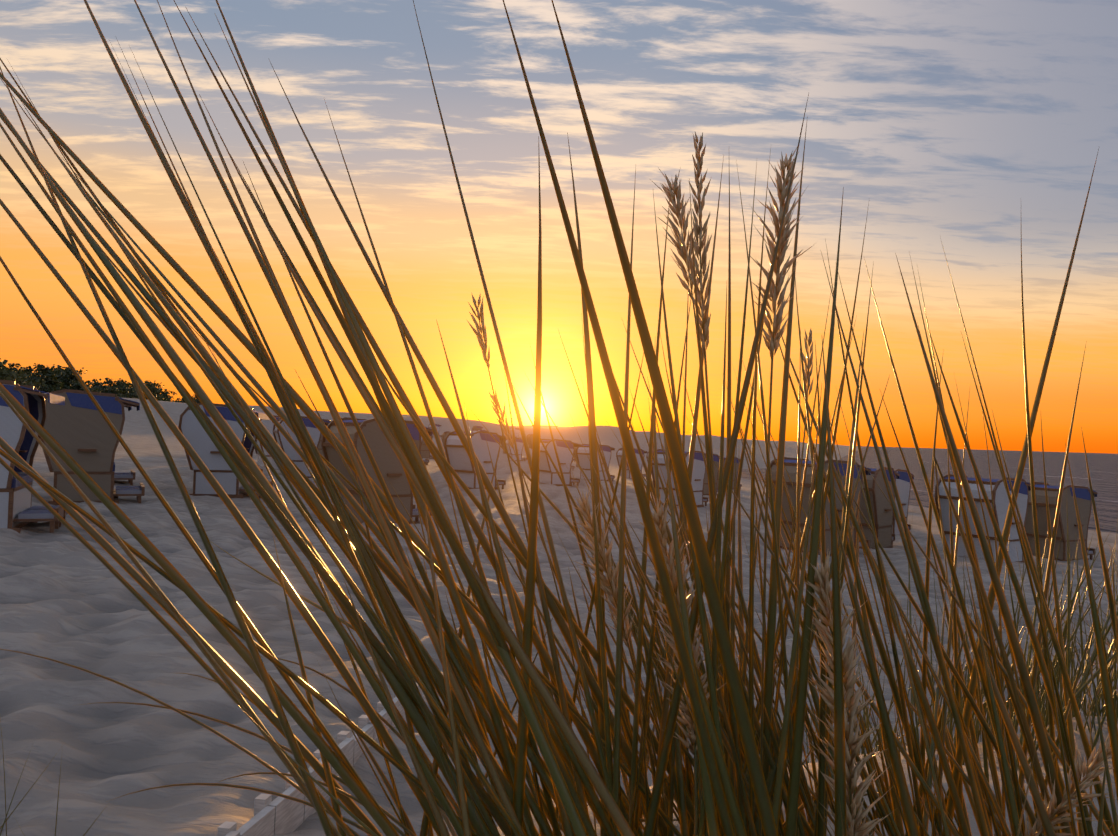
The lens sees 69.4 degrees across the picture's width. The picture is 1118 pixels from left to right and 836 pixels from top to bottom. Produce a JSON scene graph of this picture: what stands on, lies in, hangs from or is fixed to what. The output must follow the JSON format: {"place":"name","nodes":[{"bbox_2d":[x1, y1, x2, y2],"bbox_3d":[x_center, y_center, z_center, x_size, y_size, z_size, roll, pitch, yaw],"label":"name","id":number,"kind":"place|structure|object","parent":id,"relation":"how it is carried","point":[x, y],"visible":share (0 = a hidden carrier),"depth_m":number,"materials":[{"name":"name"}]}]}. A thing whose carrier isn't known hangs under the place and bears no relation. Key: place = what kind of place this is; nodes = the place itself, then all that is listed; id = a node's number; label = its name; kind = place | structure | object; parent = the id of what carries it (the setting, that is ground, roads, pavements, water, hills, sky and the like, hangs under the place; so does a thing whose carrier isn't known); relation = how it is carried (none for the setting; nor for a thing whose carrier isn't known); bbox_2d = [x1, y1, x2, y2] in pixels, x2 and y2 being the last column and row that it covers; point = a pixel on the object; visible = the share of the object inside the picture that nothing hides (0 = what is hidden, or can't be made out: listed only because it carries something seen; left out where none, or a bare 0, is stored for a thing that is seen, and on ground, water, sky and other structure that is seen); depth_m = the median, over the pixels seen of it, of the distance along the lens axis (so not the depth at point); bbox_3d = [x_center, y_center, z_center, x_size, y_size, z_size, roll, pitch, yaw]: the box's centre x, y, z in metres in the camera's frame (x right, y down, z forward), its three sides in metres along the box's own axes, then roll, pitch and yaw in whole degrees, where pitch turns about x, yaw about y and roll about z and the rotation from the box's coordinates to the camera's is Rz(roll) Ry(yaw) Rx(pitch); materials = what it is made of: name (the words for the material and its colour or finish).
{"place":"outdoors","nodes":[
{"label":"outdoors","id":0,"kind":"place"},
{"bbox_2d":[0,0,1117,835],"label":"marram grass","id":1,"kind":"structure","parent":0,"point":[736,780],"depth_m":0.47,"materials":[{"name":"plant"}]},
{"bbox_2d":[0,393,1117,835],"bbox_3d":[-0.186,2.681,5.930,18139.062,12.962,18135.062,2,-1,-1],"label":"beach sand","id":2,"kind":"structure","parent":0,"point":[66,595],"depth_m":5.71,"materials":[{"name":"beige sand"}]},
{"bbox_2d":[0,358,15,379],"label":"bush","id":3,"kind":"object","parent":2,"relation":"on","point":[3,370],"visible":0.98,"depth_m":122.68,"materials":[{"name":"green plant"}]},
{"bbox_2d":[2,363,25,371],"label":"bush","id":4,"kind":"object","parent":2,"relation":"on","point":[11,367],"visible":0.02,"depth_m":201.78,"materials":[{"name":"green plant"}]},
{"bbox_2d":[0,371,32,384],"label":"bush","id":5,"kind":"object","parent":2,"relation":"on","point":[20,382],"visible":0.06,"depth_m":146.85,"materials":[{"name":"green plant"}]},
{"bbox_2d":[5,369,44,387],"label":"bush","id":6,"kind":"object","parent":2,"relation":"on","point":[21,374],"visible":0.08,"depth_m":156.07,"materials":[{"name":"green plant"}]},
{"bbox_2d":[0,380,67,532],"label":"beach chair","id":7,"kind":"object","parent":2,"relation":"on","point":[17,511],"visible":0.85,"depth_m":8.88,"materials":[{"name":"white wicker"}]},
{"bbox_2d":[23,375,55,389],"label":"bush","id":8,"kind":"object","parent":2,"relation":"on","point":[43,380],"visible":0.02,"depth_m":176.19,"materials":[{"name":"green plant"}]},
{"bbox_2d":[15,363,67,391],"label":"bush","id":9,"kind":"object","parent":2,"relation":"on","point":[48,373],"visible":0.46,"depth_m":180.89,"materials":[{"name":"green plant"}]},
{"bbox_2d":[30,382,55,392],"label":"bush","id":10,"kind":"object","parent":2,"relation":"on","point":[43,389],"visible":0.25,"depth_m":171.62,"materials":[{"name":"green plant"}]},
{"bbox_2d":[29,364,69,379],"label":"bush","id":11,"kind":"object","parent":2,"relation":"on","point":[62,369],"depth_m":214.26,"materials":[{"name":"green plant"}]},
{"bbox_2d":[54,367,87,386],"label":"bush","id":12,"kind":"object","parent":2,"relation":"on","point":[65,377],"visible":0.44,"depth_m":205.89,"materials":[{"name":"green plant"}]},
{"bbox_2d":[56,380,101,391],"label":"bush","id":13,"kind":"object","parent":2,"relation":"on","point":[78,386],"visible":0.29,"depth_m":183.71,"materials":[{"name":"green plant"}]},
{"bbox_2d":[41,389,144,505],"bbox_3d":[-7.210,0.445,12.463,1.464,1.705,1.340,2,-2,-29],"label":"beach chair","id":14,"kind":"object","parent":2,"relation":"on","point":[78,429],"visible":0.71,"depth_m":11.90,"materials":[{"name":"wicker"}]},
{"bbox_2d":[85,377,120,389],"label":"bush","id":15,"kind":"object","parent":2,"relation":"on","point":[109,383],"visible":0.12,"depth_m":271.20,"materials":[{"name":"green plant"}]},
{"bbox_2d":[97,386,128,397],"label":"bush","id":16,"kind":"object","parent":2,"relation":"on","point":[116,392],"visible":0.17,"depth_m":231.19,"materials":[{"name":"green plant"}]},
{"bbox_2d":[103,379,138,398],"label":"bush","id":17,"kind":"object","parent":2,"relation":"on","point":[120,382],"visible":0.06,"depth_m":259.48,"materials":[{"name":"green plant"}]},
{"bbox_2d":[99,384,145,398],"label":"bush","id":18,"kind":"object","parent":2,"relation":"on","point":[131,393],"visible":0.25,"depth_m":251.16,"materials":[{"name":"green plant"}]},
{"bbox_2d":[114,403,135,485],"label":"beach chair","id":19,"kind":"object","parent":2,"relation":"on","point":[129,477],"visible":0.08,"depth_m":15.22,"materials":[{"name":"wicker"}]},
{"bbox_2d":[128,380,163,400],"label":"bush","id":20,"kind":"object","parent":2,"relation":"on","point":[150,384],"visible":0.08,"depth_m":292.78,"materials":[{"name":"green plant"}]},
{"bbox_2d":[130,382,163,400],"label":"bush","id":21,"kind":"object","parent":2,"relation":"on","point":[159,387],"visible":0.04,"depth_m":319.17,"materials":[{"name":"green plant"}]},
{"bbox_2d":[143,385,160,400],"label":"bush","id":22,"kind":"object","parent":2,"relation":"on","point":[153,393],"visible":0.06,"depth_m":285.66,"materials":[{"name":"green plant"}]},
{"bbox_2d":[159,388,176,401],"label":"bush","id":23,"kind":"object","parent":2,"relation":"on","point":[165,393],"visible":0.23,"depth_m":360.23,"materials":[{"name":"green plant"}]},
{"bbox_2d":[174,394,200,402],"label":"bush","id":24,"kind":"object","parent":2,"relation":"on","point":[196,400],"visible":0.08,"depth_m":404.59,"materials":[{"name":"green plant"}]},
{"bbox_2d":[178,403,272,497],"bbox_3d":[-6.160,0.594,15.068,1.464,1.705,1.340,2,-1,-10],"label":"beach chair","id":25,"kind":"object","parent":2,"relation":"on","point":[194,433],"visible":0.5,"depth_m":14.43,"materials":[{"name":"white wicker"}]},
{"bbox_2d":[255,415,279,469],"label":"beach chair","id":26,"kind":"object","parent":2,"relation":"on","point":[268,424],"visible":0.06,"depth_m":24.16,"materials":[{"name":"white wicker"}]},
{"bbox_2d":[273,416,328,477],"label":"beach chair","id":27,"kind":"object","parent":2,"relation":"on","point":[289,450],"visible":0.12,"depth_m":21.77,"materials":[{"name":"white wicker"}]},
{"bbox_2d":[217,683,421,835],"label":"fence","id":28,"kind":"object","parent":2,"relation":"on","point":[279,815],"visible":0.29,"depth_m":3.02,"materials":[{"name":"white wood"}]},
{"bbox_2d":[318,419,330,456],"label":"beach chair","id":29,"kind":"object","parent":2,"relation":"on","point":[320,447],"visible":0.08,"depth_m":32.20,"materials":[{"name":"wicker"}]},
{"bbox_2d":[321,417,431,523],"bbox_3d":[-2.937,0.853,13.149,1.464,1.705,1.340,3,-2,-39],"label":"beach chair","id":30,"kind":"object","parent":2,"relation":"on","point":[389,464],"visible":0.5,"depth_m":12.66,"materials":[{"name":"wicker"}]},
{"bbox_2d":[420,436,428,464],"bbox_3d":[-6.712,1.276,36.858,1.464,1.705,1.340,2,-1,-18],"label":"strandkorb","id":31,"kind":"object","parent":2,"relation":"on","point":[426,461],"visible":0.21,"depth_m":36.56,"materials":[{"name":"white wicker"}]},
{"bbox_2d":[420,431,433,458],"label":"beach chair","id":32,"kind":"object","parent":2,"relation":"on","point":[425,452],"visible":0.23,"depth_m":46.29,"materials":[{"name":"wicker"}]},
{"bbox_2d":[428,424,441,436],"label":"beach chair","id":33,"kind":"object","parent":2,"relation":"on","point":[437,427],"visible":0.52,"depth_m":104.28,"materials":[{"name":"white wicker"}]},
{"bbox_2d":[441,432,448,454],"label":"beach chair","id":34,"kind":"object","parent":2,"relation":"on","point":[445,434],"visible":0.12,"depth_m":57.15,"materials":[{"name":"wicker"}]},
{"bbox_2d":[444,431,505,489],"bbox_3d":[-2.463,1.241,23.956,1.464,1.705,1.340,3,-2,-41],"label":"beach chair","id":35,"kind":"object","parent":2,"relation":"on","point":[459,461],"visible":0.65,"depth_m":23.52,"materials":[{"name":"white wicker"}]},
{"bbox_2d":[472,426,482,429],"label":"beach chair","id":36,"kind":"object","parent":2,"relation":"on","point":[477,427],"visible":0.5,"depth_m":111.22,"materials":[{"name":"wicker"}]},
{"bbox_2d":[501,436,516,453],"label":"beach chair","id":37,"kind":"object","parent":2,"relation":"on","point":[502,444],"visible":0.12,"depth_m":74.90,"materials":[{"name":"wicker"}]},
{"bbox_2d":[510,428,520,438],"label":"beach chair","id":38,"kind":"object","parent":2,"relation":"on","point":[516,431],"visible":0.65,"depth_m":117.34,"materials":[{"name":"white wicker"}]},
{"bbox_2d":[505,438,526,460],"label":"beach chair","id":39,"kind":"object","parent":2,"relation":"on","point":[519,443],"visible":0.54,"depth_m":59.37,"materials":[{"name":"white wicker"}]},
{"bbox_2d":[527,434,540,448],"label":"beach chair","id":40,"kind":"object","parent":2,"relation":"on","point":[530,439],"visible":0.38,"depth_m":91.37,"materials":[{"name":"wicker"}]},
{"bbox_2d":[0,533,1117,835],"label":"marram tufts","id":41,"kind":"object","parent":2,"relation":"on","point":[108,803],"visible":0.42,"depth_m":2.43,"materials":[{"name":"plant"}]},
{"bbox_2d":[539,439,579,485],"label":"beach chair","id":42,"kind":"object","parent":2,"relation":"on","point":[548,473],"visible":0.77,"depth_m":29.45,"materials":[{"name":"white wicker"}]},
{"bbox_2d":[574,444,580,466],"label":"beach chair","id":43,"kind":"object","parent":2,"relation":"on","point":[575,448],"visible":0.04,"depth_m":57.19,"materials":[{"name":"wicker"}]},
{"bbox_2d":[576,444,614,480],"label":"beach chair","id":44,"kind":"object","parent":2,"relation":"on","point":[583,459],"visible":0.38,"depth_m":37.69,"materials":[{"name":"white wicker"}]},
{"bbox_2d":[616,448,647,478],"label":"beach chair","id":45,"kind":"object","parent":2,"relation":"on","point":[619,457],"visible":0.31,"depth_m":44.56,"materials":[{"name":"white wicker"}]},
{"bbox_2d":[651,449,707,506],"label":"beach chair","id":46,"kind":"object","parent":2,"relation":"on","point":[698,474],"visible":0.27,"depth_m":24.24,"materials":[{"name":"white wicker"}]},
{"bbox_2d":[703,453,719,495],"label":"beach chair","id":47,"kind":"object","parent":2,"relation":"on","point":[716,458],"visible":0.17,"depth_m":32.65,"materials":[{"name":"wicker"}]},
{"bbox_2d":[717,457,741,488],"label":"beach chair","id":48,"kind":"object","parent":2,"relation":"on","point":[737,461],"visible":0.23,"depth_m":41.75,"materials":[{"name":"wicker"}]},
{"bbox_2d":[765,457,870,556],"bbox_3d":[4.722,1.586,14.679,1.464,1.705,1.340,2,-1,-25],"label":"beach chair","id":49,"kind":"object","parent":2,"relation":"on","point":[790,464],"visible":0.29,"depth_m":14.24,"materials":[{"name":"wicker"}]},
{"bbox_2d":[856,467,899,548],"bbox_3d":[6.260,1.843,16.921,1.340,1.705,1.464,0,-2,43],"label":"beach chair","id":50,"kind":"object","parent":2,"relation":"on","point":[882,510],"visible":0.38,"depth_m":16.28,"materials":[{"name":"wicker"}]},
{"bbox_2d":[892,469,913,534],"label":"beach chair","id":51,"kind":"object","parent":2,"relation":"on","point":[903,483],"visible":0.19,"depth_m":20.22,"materials":[{"name":"white wicker"}]},
{"bbox_2d":[935,474,1031,562],"bbox_3d":[8.578,2.016,16.252,1.464,1.705,1.340,2,-2,-30],"label":"beach chair","id":52,"kind":"object","parent":2,"relation":"on","point":[1000,500],"visible":0.38,"depth_m":15.81,"materials":[{"name":"white wicker"}]},
{"bbox_2d":[1029,482,1049,485],"bbox_3d":[12.165,2.503,21.415,1.464,1.705,1.340,2,-2,-27],"label":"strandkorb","id":53,"kind":"object","parent":2,"relation":"on","point":[1038,483],"depth_m":20.86,"materials":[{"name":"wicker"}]},
{"bbox_2d":[1025,482,1097,560],"bbox_3d":[11.230,2.340,18.396,1.464,1.705,1.340,2,-1,-24],"label":"beach chair","id":54,"kind":"object","parent":2,"relation":"on","point":[1083,498],"visible":0.48,"depth_m":17.86,"materials":[{"name":"wicker"}]},
{"bbox_2d":[0,0,1117,453],"label":"sky","id":55,"kind":"structure","parent":0,"point":[973,127],"materials":[{"name":"orange"}]},
{"bbox_2d":[737,446,1117,533],"bbox_3d":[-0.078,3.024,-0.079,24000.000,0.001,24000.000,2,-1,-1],"label":"sea","id":56,"kind":"structure","parent":0,"point":[1103,468],"depth_m":131.24,"materials":[{"name":"liquid"}]}
]}

